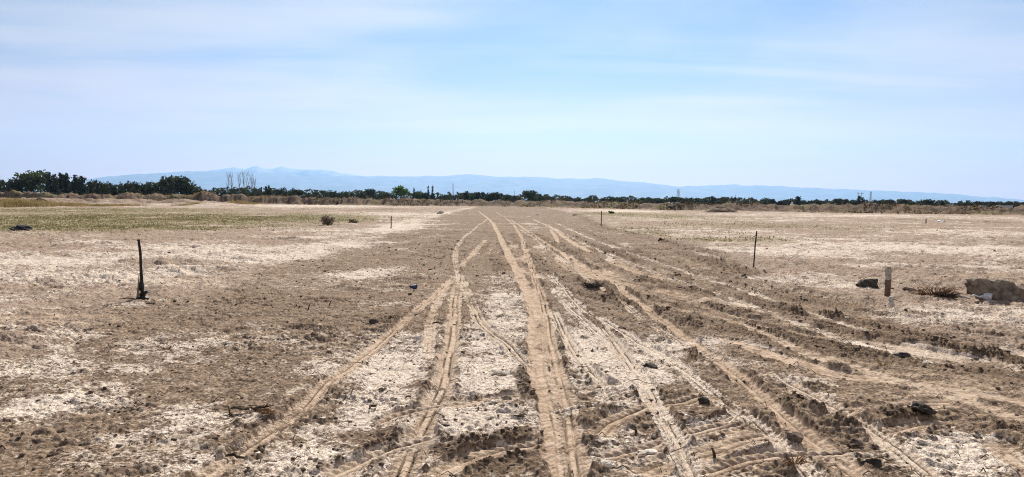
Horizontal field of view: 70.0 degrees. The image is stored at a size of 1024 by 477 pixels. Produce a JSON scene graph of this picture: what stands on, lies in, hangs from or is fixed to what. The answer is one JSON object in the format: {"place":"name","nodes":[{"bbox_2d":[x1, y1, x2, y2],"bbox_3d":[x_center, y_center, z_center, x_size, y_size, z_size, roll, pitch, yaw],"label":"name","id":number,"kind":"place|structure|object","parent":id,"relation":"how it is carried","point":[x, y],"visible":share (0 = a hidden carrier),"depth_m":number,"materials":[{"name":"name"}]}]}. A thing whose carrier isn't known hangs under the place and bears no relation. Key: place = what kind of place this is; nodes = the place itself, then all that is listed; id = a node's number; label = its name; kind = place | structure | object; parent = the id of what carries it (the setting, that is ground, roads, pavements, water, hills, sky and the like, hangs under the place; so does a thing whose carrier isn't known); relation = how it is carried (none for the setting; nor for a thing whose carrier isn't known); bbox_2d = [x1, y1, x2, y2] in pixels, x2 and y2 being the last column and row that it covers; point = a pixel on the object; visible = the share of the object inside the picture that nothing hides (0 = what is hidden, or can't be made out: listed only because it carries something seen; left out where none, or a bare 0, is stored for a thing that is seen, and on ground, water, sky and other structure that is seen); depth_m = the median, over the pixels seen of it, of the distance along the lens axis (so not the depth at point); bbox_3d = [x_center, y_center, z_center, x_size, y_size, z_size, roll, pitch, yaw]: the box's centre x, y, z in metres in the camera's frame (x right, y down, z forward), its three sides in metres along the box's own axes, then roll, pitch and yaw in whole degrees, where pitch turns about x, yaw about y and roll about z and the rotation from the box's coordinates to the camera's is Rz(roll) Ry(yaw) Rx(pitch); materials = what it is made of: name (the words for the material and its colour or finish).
{"place":"outdoors","nodes":[
{"label":"outdoors","id":0,"kind":"place"},
{"bbox_2d":[206,166,370,176],"bbox_3d":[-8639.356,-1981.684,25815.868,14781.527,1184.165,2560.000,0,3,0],"label":"mountains","id":1,"kind":"structure","parent":0,"point":[291,171],"depth_m":25836.23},
{"bbox_2d":[34,171,792,202],"bbox_3d":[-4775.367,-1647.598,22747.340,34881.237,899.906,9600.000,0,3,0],"label":"mountains","id":2,"kind":"structure","parent":0,"point":[600,188],"depth_m":21014.61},
{"bbox_2d":[0,207,1023,476],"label":"dirt road","id":3,"kind":"structure","parent":0,"point":[580,443],"depth_m":6.68,"materials":[{"name":"soil"}]},
{"bbox_2d":[47,450,59,456],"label":"soil clod","id":4,"kind":"object","parent":3,"relation":"on","point":[53,453],"visible":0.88,"depth_m":4.51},
{"bbox_2d":[225,452,244,458],"bbox_3d":[-1.725,1.353,4.560,0.135,0.027,0.046,2,3,22],"label":"lying stick","id":5,"kind":"object","parent":3,"relation":"on","point":[235,455],"visible":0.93,"depth_m":4.55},
{"bbox_2d":[225,403,273,409],"bbox_3d":[-1.968,1.258,5.467,0.340,0.045,0.157,0,3,0],"label":"dead branch","id":6,"kind":"object","parent":3,"relation":"on","point":[240,407],"visible":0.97,"depth_m":5.47,"materials":[{"name":"wood"}]},
{"bbox_2d":[256,408,274,413],"bbox_3d":[-1.788,1.252,5.322,0.145,0.043,0.073,0,3,0],"label":"dry weed","id":7,"kind":"object","parent":3,"relation":"on","point":[268,411],"visible":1,"depth_m":5.30,"materials":[{"name":"plant"}]},
{"bbox_2d":[369,318,377,323],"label":"soil clod","id":8,"kind":"object","parent":3,"relation":"on","point":[373,321],"visible":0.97,"depth_m":9.20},
{"bbox_2d":[491,373,507,375],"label":"soil clod","id":9,"kind":"object","parent":3,"relation":"on","point":[499,374],"visible":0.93,"depth_m":6.69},
{"bbox_2d":[10,237,1012,476],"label":"crust debris","id":10,"kind":"object","parent":3,"relation":"on","point":[166,432],"visible":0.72,"depth_m":5.66,"materials":[{"name":"soil"}]},
{"bbox_2d":[0,234,1023,476],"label":"soil debris","id":11,"kind":"object","parent":3,"relation":"on","point":[467,437],"visible":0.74,"depth_m":6.49,"materials":[{"name":"soil"}]},
{"bbox_2d":[584,282,600,288],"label":"soil clod","id":12,"kind":"object","parent":3,"relation":"on","point":[593,285],"visible":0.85,"depth_m":12.84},
{"bbox_2d":[579,280,606,286],"bbox_3d":[1.418,0.794,12.937,0.538,0.136,0.263,0,3,0],"label":"dry weed","id":13,"kind":"object","parent":3,"relation":"on","point":[583,285],"visible":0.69,"depth_m":12.92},
{"bbox_2d":[642,362,657,368],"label":"soil clod","id":14,"kind":"object","parent":3,"relation":"on","point":[649,365],"visible":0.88,"depth_m":7.02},
{"bbox_2d":[698,396,709,403],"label":"soil clod","id":15,"kind":"object","parent":3,"relation":"on","point":[703,400],"visible":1,"depth_m":5.91,"materials":[{"name":"soil"}]},
{"bbox_2d":[785,431,803,441],"bbox_3d":[1.896,1.328,4.909,0.117,0.051,0.108,2,3,20],"label":"soil clod","id":16,"kind":"object","parent":3,"relation":"on","point":[794,436],"visible":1,"depth_m":4.89,"materials":[{"name":"soil"}]},
{"bbox_2d":[781,453,811,465],"bbox_3d":[1.709,1.323,4.403,0.187,0.085,0.072,0,3,0],"label":"dry weed","id":17,"kind":"object","parent":3,"relation":"on","point":[801,461],"visible":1,"depth_m":4.39,"materials":[{"name":"plant"}]},
{"bbox_2d":[845,437,863,446],"bbox_3d":[2.270,1.357,4.854,0.109,0.068,0.087,-1,3,-21],"label":"soil clod","id":18,"kind":"object","parent":3,"relation":"on","point":[855,441],"visible":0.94,"depth_m":4.83,"materials":[{"name":"soil"}]},
{"bbox_2d":[860,458,881,467],"bbox_3d":[2.221,1.392,4.524,0.120,0.085,0.097,2,3,30],"label":"soil clod","id":19,"kind":"object","parent":3,"relation":"on","point":[875,463],"visible":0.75,"depth_m":4.49,"materials":[{"name":"soil"}]},
{"bbox_2d":[874,358,890,365],"bbox_3d":[3.628,1.203,7.147,0.162,0.087,0.096,1,3,13],"label":"dry weed","id":20,"kind":"object","parent":3,"relation":"on","point":[880,363],"visible":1,"depth_m":7.15,"materials":[{"name":"plant"}]},
{"bbox_2d":[892,352,911,358],"bbox_3d":[4.080,1.233,7.673,0.179,0.081,0.165,-1,3,-20],"label":"soil clod","id":21,"kind":"object","parent":3,"relation":"on","point":[904,355],"visible":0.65,"depth_m":7.64,"materials":[{"name":"soil"}]},
{"bbox_2d":[910,401,937,414],"bbox_3d":[3.092,1.278,5.536,0.162,0.084,0.214,0,3,0],"label":"soil clod","id":22,"kind":"object","parent":3,"relation":"on","point":[922,407],"visible":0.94,"depth_m":5.47,"materials":[{"name":"soil"}]},
{"bbox_2d":[0,197,1023,356],"bbox_3d":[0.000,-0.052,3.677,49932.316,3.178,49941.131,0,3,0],"label":"ground","id":23,"kind":"structure","parent":0,"point":[876,250],"depth_m":22.04,"materials":[{"name":"soil"}]},
{"bbox_2d":[0,180,7,192],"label":"dark tree","id":24,"kind":"object","parent":23,"relation":"on","point":[2,184],"visible":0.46,"depth_m":268.98,"materials":[{"name":"green plant"}]},
{"bbox_2d":[5,178,22,192],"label":"dark tree","id":25,"kind":"object","parent":23,"relation":"on","point":[12,185],"visible":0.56,"depth_m":264.84,"materials":[{"name":"green plant"}]},
{"bbox_2d":[12,169,46,191],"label":"dark tree","id":26,"kind":"object","parent":23,"relation":"on","point":[31,180],"visible":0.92,"depth_m":268.55,"materials":[{"name":"green plant"}]},
{"bbox_2d":[43,172,52,192],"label":"conifer tree","id":27,"kind":"object","parent":23,"relation":"on","point":[47,176],"visible":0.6,"depth_m":263.73,"materials":[{"name":"green plant"}]},
{"bbox_2d":[50,174,60,194],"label":"conifer tree","id":28,"kind":"object","parent":23,"relation":"on","point":[55,186],"visible":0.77,"depth_m":264.12,"materials":[{"name":"green plant"}]},
{"bbox_2d":[57,172,66,193],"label":"conifer tree","id":29,"kind":"object","parent":23,"relation":"on","point":[62,187],"visible":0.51,"depth_m":271.50,"materials":[{"name":"green plant"}]},
{"bbox_2d":[62,173,70,193],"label":"conifer tree","id":30,"kind":"object","parent":23,"relation":"on","point":[66,181],"visible":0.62,"depth_m":274.83,"materials":[{"name":"green plant"}]},
{"bbox_2d":[70,175,79,193],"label":"conifer tree","id":31,"kind":"object","parent":23,"relation":"on","point":[74,187],"visible":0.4,"depth_m":270.56,"materials":[{"name":"green plant"}]},
{"bbox_2d":[75,176,88,194],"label":"conifer tree","id":32,"kind":"object","parent":23,"relation":"on","point":[81,188],"visible":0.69,"depth_m":264.80,"materials":[{"name":"green plant"}]},
{"bbox_2d":[87,179,103,193],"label":"dark tree","id":33,"kind":"object","parent":23,"relation":"on","point":[93,184],"visible":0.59,"depth_m":264.60,"materials":[{"name":"green plant"}]},
{"bbox_2d":[98,181,112,194],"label":"dark tree","id":34,"kind":"object","parent":23,"relation":"on","point":[102,188],"visible":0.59,"depth_m":263.21,"materials":[{"name":"green plant"}]},
{"bbox_2d":[107,183,116,194],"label":"dark tree","id":35,"kind":"object","parent":23,"relation":"on","point":[111,188],"visible":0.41,"depth_m":267.98,"materials":[{"name":"green plant"}]},
{"bbox_2d":[112,184,122,195],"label":"dark tree","id":36,"kind":"object","parent":23,"relation":"on","point":[116,191],"visible":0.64,"depth_m":268.74,"materials":[{"name":"green plant"}]},
{"bbox_2d":[120,183,131,193],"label":"dark tree","id":37,"kind":"object","parent":23,"relation":"on","point":[122,187],"visible":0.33,"depth_m":268.66,"materials":[{"name":"green plant"}]},
{"bbox_2d":[124,180,140,193],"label":"dark tree","id":38,"kind":"object","parent":23,"relation":"on","point":[134,184],"visible":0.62,"depth_m":267.94,"materials":[{"name":"green plant"}]},
{"bbox_2d":[136,239,148,299],"bbox_3d":[-5.659,0.549,11.181,0.194,1.075,0.132,0,3,0],"label":"charred stake","id":39,"kind":"object","parent":23,"relation":"on","point":[142,292],"visible":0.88,"depth_m":11.17,"materials":[{"name":"black wood"}]},
{"bbox_2d":[138,181,147,194],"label":"dark tree","id":40,"kind":"object","parent":23,"relation":"on","point":[142,187],"visible":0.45,"depth_m":274.32,"materials":[{"name":"green plant"}]},
{"bbox_2d":[144,182,154,194],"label":"dark tree","id":41,"kind":"object","parent":23,"relation":"on","point":[149,189],"visible":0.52,"depth_m":272.52,"materials":[{"name":"green plant"}]},
{"bbox_2d":[152,182,166,193],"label":"dark tree","id":42,"kind":"object","parent":23,"relation":"on","point":[156,188],"visible":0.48,"depth_m":266.60,"materials":[{"name":"green plant"}]},
{"bbox_2d":[159,177,175,194],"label":"dark tree","id":43,"kind":"object","parent":23,"relation":"on","point":[167,189],"visible":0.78,"depth_m":266.25,"materials":[{"name":"green plant"}]},
{"bbox_2d":[162,196,186,199],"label":"dark bush","id":44,"kind":"object","parent":23,"relation":"on","point":[175,198],"visible":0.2,"depth_m":193.34,"materials":[{"name":"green plant"}]},
{"bbox_2d":[162,175,190,193],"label":"dark tree","id":45,"kind":"object","parent":23,"relation":"on","point":[179,183],"visible":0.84,"depth_m":270.82,"materials":[{"name":"green plant"}]},
{"bbox_2d":[180,180,196,194],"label":"dark tree","id":46,"kind":"object","parent":23,"relation":"on","point":[188,190],"visible":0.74,"depth_m":272.75,"materials":[{"name":"green plant"}]},
{"bbox_2d":[190,187,200,194],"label":"dark tree","id":47,"kind":"object","parent":23,"relation":"on","point":[197,189],"visible":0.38,"depth_m":274.03,"materials":[{"name":"green plant"}]},
{"bbox_2d":[226,189,239,194],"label":"dark tree","id":48,"kind":"object","parent":23,"relation":"on","point":[231,192],"visible":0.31,"depth_m":317.89,"materials":[{"name":"green plant"}]},
{"bbox_2d":[230,187,246,193],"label":"dark tree","id":49,"kind":"object","parent":23,"relation":"on","point":[236,190],"visible":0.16,"depth_m":333.80,"materials":[{"name":"green plant"}]},
{"bbox_2d":[241,187,259,196],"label":"dark tree","id":50,"kind":"object","parent":23,"relation":"on","point":[247,192],"visible":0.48,"depth_m":319.15,"materials":[{"name":"green plant"}]},
{"bbox_2d":[256,189,267,195],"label":"dark tree","id":51,"kind":"object","parent":23,"relation":"on","point":[260,193],"visible":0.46,"depth_m":319.97,"materials":[{"name":"green plant"}]},
{"bbox_2d":[265,185,270,195],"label":"dark tree","id":52,"kind":"object","parent":23,"relation":"on","point":[268,190],"visible":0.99,"depth_m":319.53,"materials":[{"name":"green plant"}]},
{"bbox_2d":[274,188,284,195],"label":"dark tree","id":53,"kind":"object","parent":23,"relation":"on","point":[280,191],"visible":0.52,"depth_m":329.54,"materials":[{"name":"green plant"}]},
{"bbox_2d":[287,189,302,196],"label":"dark tree","id":54,"kind":"object","parent":23,"relation":"on","point":[297,192],"visible":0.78,"depth_m":318.92,"materials":[{"name":"green plant"}]},
{"bbox_2d":[300,191,316,198],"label":"dark tree","id":55,"kind":"object","parent":23,"relation":"on","point":[307,195],"visible":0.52,"depth_m":319.25,"materials":[{"name":"green plant"}]},
{"bbox_2d":[313,190,323,198],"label":"dark tree","id":56,"kind":"object","parent":23,"relation":"on","point":[318,194],"visible":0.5,"depth_m":322.42,"materials":[{"name":"green plant"}]},
{"bbox_2d":[321,190,331,197],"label":"dark tree","id":57,"kind":"object","parent":23,"relation":"on","point":[326,193],"visible":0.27,"depth_m":339.88,"materials":[{"name":"green plant"}]},
{"bbox_2d":[321,214,334,224],"bbox_3d":[-11.093,-1.126,43.959,0.906,0.708,0.925,2,3,26],"label":"dry bush","id":58,"kind":"object","parent":23,"relation":"on","point":[327,220],"visible":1,"depth_m":43.86,"materials":[{"name":"plant"}]},
{"bbox_2d":[333,191,343,197],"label":"dark tree","id":59,"kind":"object","parent":23,"relation":"on","point":[340,195],"visible":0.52,"depth_m":321.73,"materials":[{"name":"green plant"}]},
{"bbox_2d":[364,188,375,197],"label":"dark tree","id":60,"kind":"object","parent":23,"relation":"on","point":[370,192],"visible":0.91,"depth_m":334.78,"materials":[{"name":"green plant"}]},
{"bbox_2d":[378,192,391,199],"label":"dark tree","id":61,"kind":"object","parent":23,"relation":"on","point":[389,194],"visible":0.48,"depth_m":318.91,"materials":[{"name":"green plant"}]},
{"bbox_2d":[391,185,409,197],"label":"green tree","id":62,"kind":"object","parent":23,"relation":"on","point":[401,191],"visible":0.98,"depth_m":325.05,"materials":[{"name":"green plant"}]},
{"bbox_2d":[411,190,422,198],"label":"dark tree","id":63,"kind":"object","parent":23,"relation":"on","point":[416,196],"visible":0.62,"depth_m":330.35,"materials":[{"name":"green plant"}]},
{"bbox_2d":[418,193,429,198],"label":"dark tree","id":64,"kind":"object","parent":23,"relation":"on","point":[424,195],"visible":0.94,"depth_m":321.05,"materials":[{"name":"green plant"}]},
{"bbox_2d":[462,191,470,199],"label":"conifer tree","id":65,"kind":"object","parent":23,"relation":"on","point":[466,195],"visible":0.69,"depth_m":317.89,"materials":[{"name":"green plant"}]},
{"bbox_2d":[0,207,949,241],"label":"short grass","id":66,"kind":"structure","parent":23,"relation":"on","point":[101,226],"depth_m":49.05,"materials":[{"name":"plant"}]},
{"bbox_2d":[7,225,32,230],"bbox_3d":[-21.930,-0.425,32.617,1.031,0.402,0.730,0,3,0],"label":"plastic sheet","id":67,"kind":"object","parent":66,"relation":"on","point":[21,227],"visible":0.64,"depth_m":32.48,"materials":[{"name":"plastic"}]},
{"bbox_2d":[487,192,502,200],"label":"dark tree","id":68,"kind":"object","parent":23,"relation":"on","point":[493,196],"visible":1,"depth_m":317.92,"materials":[{"name":"green plant"}]},
{"bbox_2d":[1,181,1020,206],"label":"undergrowth","id":69,"kind":"object","parent":23,"relation":"on","point":[594,197],"visible":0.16,"depth_m":345.90,"materials":[{"name":"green plant"}]},
{"bbox_2d":[611,197,621,201],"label":"dark tree","id":70,"kind":"object","parent":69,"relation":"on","point":[615,199],"visible":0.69,"depth_m":317.25,"materials":[{"name":"green plant"}]},
{"bbox_2d":[973,201,986,205],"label":"dark tree","id":71,"kind":"object","parent":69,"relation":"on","point":[980,203],"visible":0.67,"depth_m":318.67,"materials":[{"name":"green plant"}]},
{"bbox_2d":[0,240,1023,476],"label":"twig litter","id":72,"kind":"object","parent":23,"relation":"on","point":[460,380],"visible":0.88,"depth_m":6.14,"materials":[{"name":"wood"}]},
{"bbox_2d":[522,190,537,200],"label":"dark tree","id":73,"kind":"object","parent":23,"relation":"on","point":[530,195],"visible":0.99,"depth_m":316.86,"materials":[{"name":"green plant"}]},
{"bbox_2d":[649,198,658,203],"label":"dark tree","id":74,"kind":"object","parent":23,"relation":"on","point":[654,200],"visible":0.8,"depth_m":334.22,"materials":[{"name":"green plant"}]},
{"bbox_2d":[658,197,667,203],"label":"dark tree","id":75,"kind":"object","parent":23,"relation":"on","point":[660,200],"visible":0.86,"depth_m":333.84,"materials":[{"name":"green plant"}]},
{"bbox_2d":[668,196,679,202],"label":"dark tree","id":76,"kind":"object","parent":23,"relation":"on","point":[672,199],"visible":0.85,"depth_m":335.53,"materials":[{"name":"green plant"}]},
{"bbox_2d":[677,197,688,202],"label":"dark tree","id":77,"kind":"object","parent":23,"relation":"on","point":[683,200],"visible":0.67,"depth_m":325.18,"materials":[{"name":"green plant"}]},
{"bbox_2d":[689,197,700,203],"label":"dark tree","id":78,"kind":"object","parent":23,"relation":"on","point":[695,200],"visible":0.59,"depth_m":326.30,"materials":[{"name":"green plant"}]},
{"bbox_2d":[709,196,715,204],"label":"conifer tree","id":79,"kind":"object","parent":23,"relation":"on","point":[712,201],"visible":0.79,"depth_m":331.77,"materials":[{"name":"green plant"}]},
{"bbox_2d":[704,206,736,212],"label":"soil heap","id":80,"kind":"object","parent":23,"relation":"on","point":[720,209],"visible":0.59,"depth_m":116.55,"materials":[{"name":"soil"}]},
{"bbox_2d":[714,197,729,203],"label":"dark tree","id":81,"kind":"object","parent":23,"relation":"on","point":[723,199],"visible":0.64,"depth_m":330.52,"materials":[{"name":"green plant"}]},
{"bbox_2d":[752,231,756,267],"bbox_3d":[5.894,0.329,17.815,0.137,1.025,0.097,-1,3,-31],"label":"marker stake","id":82,"kind":"object","parent":23,"relation":"on","point":[754,249],"visible":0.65,"depth_m":17.80,"materials":[{"name":"black metal"}]},
{"bbox_2d":[780,199,793,204],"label":"dark tree","id":83,"kind":"object","parent":23,"relation":"on","point":[786,202],"visible":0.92,"depth_m":317.50,"materials":[{"name":"green plant"}]},
{"bbox_2d":[793,196,803,204],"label":"conifer tree","id":84,"kind":"object","parent":23,"relation":"on","point":[798,199],"visible":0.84,"depth_m":328.34,"materials":[{"name":"green plant"}]},
{"bbox_2d":[833,198,842,205],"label":"dark tree","id":85,"kind":"object","parent":23,"relation":"on","point":[838,201],"visible":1,"depth_m":322.00,"materials":[{"name":"green plant"}]},
{"bbox_2d":[855,279,877,287],"bbox_3d":[6.846,0.885,14.064,0.456,0.230,0.255,0,3,-11],"label":"soil clod","id":86,"kind":"object","parent":23,"relation":"on","point":[871,283],"visible":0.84,"depth_m":13.97,"materials":[{"name":"soil"}]},
{"bbox_2d":[884,267,890,295],"bbox_3d":[6.377,0.782,12.398,0.090,0.597,0.075,0,3,-7],"label":"marker post","id":87,"kind":"object","parent":23,"relation":"on","point":[887,291],"visible":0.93,"depth_m":12.38,"materials":[{"name":"brown wood"}]},
{"bbox_2d":[881,199,896,203],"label":"dark tree","id":88,"kind":"object","parent":23,"relation":"on","point":[889,200],"visible":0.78,"depth_m":329.85,"materials":[{"name":"green plant"}]},
{"bbox_2d":[896,199,909,204],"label":"dark tree","id":89,"kind":"object","parent":23,"relation":"on","point":[900,201],"visible":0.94,"depth_m":319.82,"materials":[{"name":"green plant"}]},
{"bbox_2d":[907,200,920,205],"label":"dark tree","id":90,"kind":"object","parent":23,"relation":"on","point":[914,202],"visible":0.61,"depth_m":336.65,"materials":[{"name":"green plant"}]},
{"bbox_2d":[920,199,935,205],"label":"dark tree","id":91,"kind":"object","parent":23,"relation":"on","point":[928,202],"visible":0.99,"depth_m":323.42,"materials":[{"name":"green plant"}]},
{"bbox_2d":[908,283,964,296],"bbox_3d":[7.116,0.869,12.322,1.027,0.272,0.530,0,3,0],"label":"brush heap","id":92,"kind":"object","parent":23,"relation":"on","point":[944,289],"visible":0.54,"depth_m":12.27,"materials":[{"name":"plant"}]},
{"bbox_2d":[932,291,961,297],"bbox_3d":[7.163,0.912,12.057,0.470,0.126,0.256,0,3,0],"label":"brush heap","id":93,"kind":"object","parent":23,"relation":"on","point":[948,295],"visible":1,"depth_m":12.02,"materials":[{"name":"plant"}]},
{"bbox_2d":[963,200,976,205],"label":"dark tree","id":94,"kind":"object","parent":23,"relation":"on","point":[967,202],"visible":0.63,"depth_m":340.16,"materials":[{"name":"green plant"}]},
{"bbox_2d":[972,293,992,299],"bbox_3d":[7.617,0.947,11.832,0.304,0.123,0.145,0,3,0],"label":"plastic bag","id":95,"kind":"object","parent":23,"relation":"on","point":[987,296],"visible":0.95,"depth_m":11.82,"materials":[{"name":"plastic"}]},
{"bbox_2d":[964,278,1023,300],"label":"soil clod","id":96,"kind":"object","parent":23,"relation":"on","point":[1000,289],"visible":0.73,"depth_m":11.87,"materials":[{"name":"soil"}]},
{"bbox_2d":[1004,201,1019,207],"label":"dark tree","id":97,"kind":"object","parent":23,"relation":"on","point":[1013,204],"visible":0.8,"depth_m":316.98,"materials":[{"name":"green plant"}]},
{"bbox_2d":[0,190,1023,215],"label":"earth bank","id":98,"kind":"structure","parent":0,"point":[298,200],"depth_m":187.66,"materials":[{"name":"soil"}]},
{"bbox_2d":[0,189,998,214],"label":"bank weeds","id":99,"kind":"object","parent":98,"relation":"on","point":[660,208],"visible":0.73,"depth_m":158.45,"materials":[{"name":"plant"}]},
{"bbox_2d":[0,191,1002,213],"bbox_3d":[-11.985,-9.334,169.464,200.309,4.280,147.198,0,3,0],"label":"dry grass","id":100,"kind":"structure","parent":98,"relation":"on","point":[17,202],"depth_m":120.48,"materials":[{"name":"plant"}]},
{"bbox_2d":[996,205,1012,207],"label":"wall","id":101,"kind":"structure","parent":98,"relation":"on","point":[1007,206],"depth_m":119.70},
{"bbox_2d":[0,0,1023,199],"label":"sky","id":102,"kind":"structure","parent":0,"point":[926,96],"materials":[{"name":"blue"}]},
{"bbox_2d":[598,460,614,467],"bbox_3d":[0.567,1.364,4.415,0.117,0.046,0.082,0,3,0],"label":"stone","id":103,"kind":"object","parent":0,"point":[609,463],"visible":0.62,"depth_m":4.40,"materials":[{"name":"stone"}]},
{"bbox_2d":[635,449,658,454],"bbox_3d":[0.874,1.383,4.733,0.159,0.034,0.103,0,3,0],"label":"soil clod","id":104,"kind":"object","parent":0,"point":[650,452],"visible":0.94,"depth_m":4.71,"materials":[{"name":"soil"}]},
{"bbox_2d":[683,184,1023,202],"bbox_3d":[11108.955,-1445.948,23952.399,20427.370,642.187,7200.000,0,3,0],"label":"mountains","id":105,"kind":"structure","parent":0,"point":[784,192],"depth_m":22736.89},
{"bbox_2d":[886,296,894,307],"bbox_3d":[5.859,1.005,11.306,0.124,0.222,0.124,-6,12,-17],"label":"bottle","id":106,"kind":"object","parent":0,"point":[891,302],"visible":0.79,"depth_m":11.27,"materials":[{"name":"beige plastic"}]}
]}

